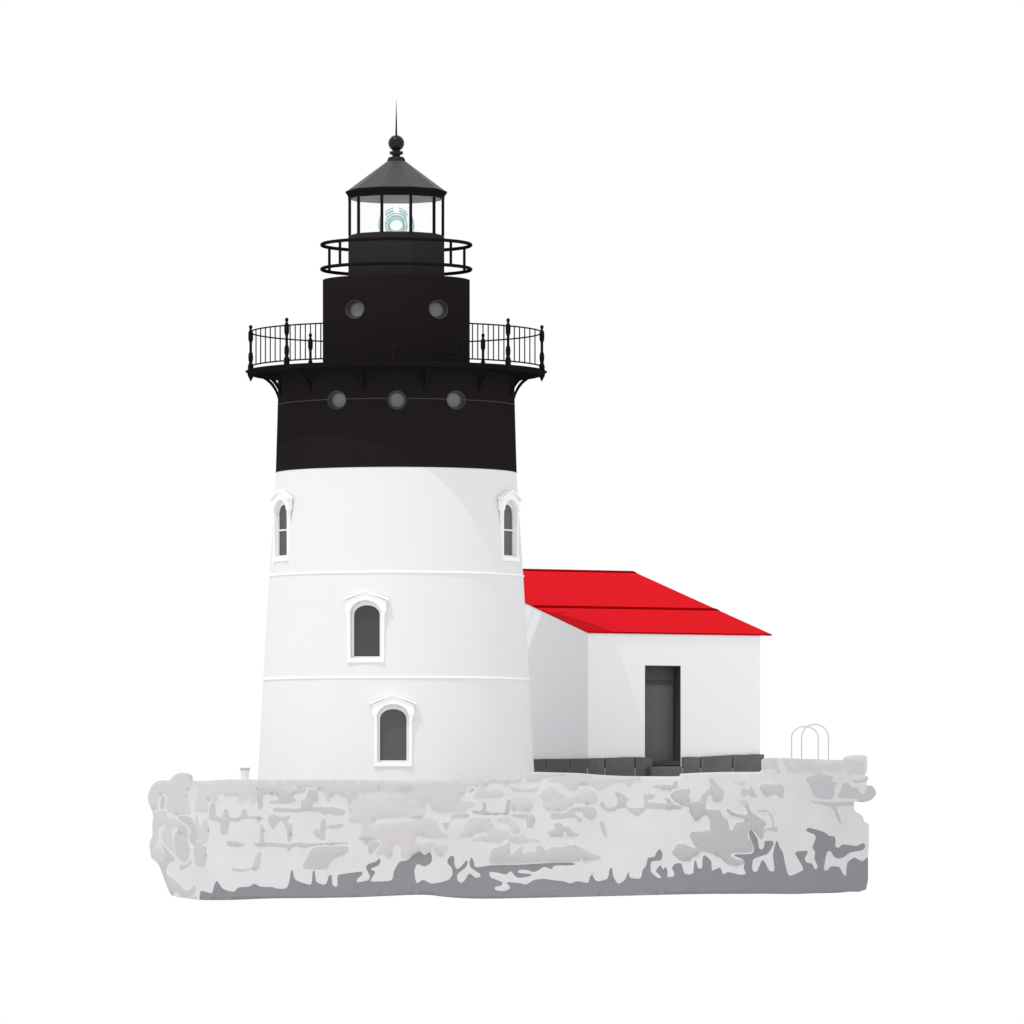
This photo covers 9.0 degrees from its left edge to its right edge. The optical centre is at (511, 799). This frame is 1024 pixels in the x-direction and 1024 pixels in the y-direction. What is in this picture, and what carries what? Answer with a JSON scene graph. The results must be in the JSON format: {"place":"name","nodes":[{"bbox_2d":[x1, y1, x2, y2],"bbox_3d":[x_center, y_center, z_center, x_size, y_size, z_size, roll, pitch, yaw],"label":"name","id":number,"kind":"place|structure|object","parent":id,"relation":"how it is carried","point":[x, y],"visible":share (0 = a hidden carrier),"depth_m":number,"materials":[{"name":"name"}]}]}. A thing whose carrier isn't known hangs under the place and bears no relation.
{"place":"outdoors","nodes":[
{"label":"outdoors","id":0,"kind":"place"},
{"bbox_2d":[148,755,875,899],"bbox_3d":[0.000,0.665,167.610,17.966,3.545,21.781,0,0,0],"label":"stone pier","id":1,"kind":"structure","parent":0,"point":[786,826],"depth_m":156.86,"materials":[{"name":"grey stone"}]},
{"bbox_2d":[240,768,249,778],"bbox_3d":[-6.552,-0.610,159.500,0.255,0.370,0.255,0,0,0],"label":"mooring bollard","id":2,"kind":"object","parent":1,"relation":"on","point":[244,773],"visible":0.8,"depth_m":159.41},
{"bbox_2d":[245,103,546,780],"bbox_3d":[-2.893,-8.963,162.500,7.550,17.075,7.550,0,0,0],"label":"lighthouse","id":3,"kind":"object","parent":1,"relation":"on","point":[396,642],"visible":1,"depth_m":159.92,"materials":[{"name":"white paint"}]},
{"bbox_2d":[269,489,292,561],"bbox_3d":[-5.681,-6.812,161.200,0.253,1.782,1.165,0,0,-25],"label":"window","id":4,"kind":"structure","parent":3,"relation":"in","point":[281,500],"depth_m":161.29,"materials":[{"name":"paint"}]},
{"bbox_2d":[342,590,388,661],"bbox_3d":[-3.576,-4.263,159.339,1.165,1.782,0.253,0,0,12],"label":"window","id":5,"kind":"structure","parent":3,"relation":"in","point":[368,615],"depth_m":159.41,"materials":[{"name":"glass"}]},
{"bbox_2d":[369,694,416,765],"bbox_3d":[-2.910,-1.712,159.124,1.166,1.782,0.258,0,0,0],"label":"window","id":6,"kind":"structure","parent":3,"relation":"in","point":[393,724],"depth_m":159.18,"materials":[{"name":"paint"}]},
{"bbox_2d":[498,489,522,561],"bbox_3d":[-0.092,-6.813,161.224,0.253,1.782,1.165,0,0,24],"label":"window","id":7,"kind":"structure","parent":3,"relation":"in","point":[508,501],"depth_m":161.33,"materials":[{"name":"paint"}]},
{"bbox_2d":[523,569,771,775],"bbox_3d":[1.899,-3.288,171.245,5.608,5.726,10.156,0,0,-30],"label":"outbuilding","id":8,"kind":"structure","parent":1,"relation":"on","point":[632,673],"depth_m":167.37,"materials":[{"name":"paint"}]},
{"bbox_2d":[645,665,680,765],"bbox_3d":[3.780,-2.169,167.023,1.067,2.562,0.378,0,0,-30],"label":"door","id":9,"kind":"structure","parent":8,"relation":"in","point":[662,683],"depth_m":167.18,"materials":[{"name":"grey paint"}]},
{"bbox_2d":[791,726,818,761],"bbox_3d":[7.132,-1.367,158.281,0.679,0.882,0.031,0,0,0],"label":"hoop handrail","id":10,"kind":"object","parent":1,"relation":"on","point":[808,727],"visible":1,"depth_m":158.27,"materials":[{"name":"grey metal"}]},
{"bbox_2d":[801,724,828,759],"bbox_3d":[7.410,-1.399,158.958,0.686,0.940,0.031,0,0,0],"label":"hoop handrail","id":11,"kind":"object","parent":1,"relation":"on","point":[827,734],"visible":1,"depth_m":158.94,"materials":[{"name":"grey metal"}]},
{"bbox_2d":[0,0,1023,1023],"label":"sky","id":12,"kind":"structure","parent":0,"point":[768,255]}
]}

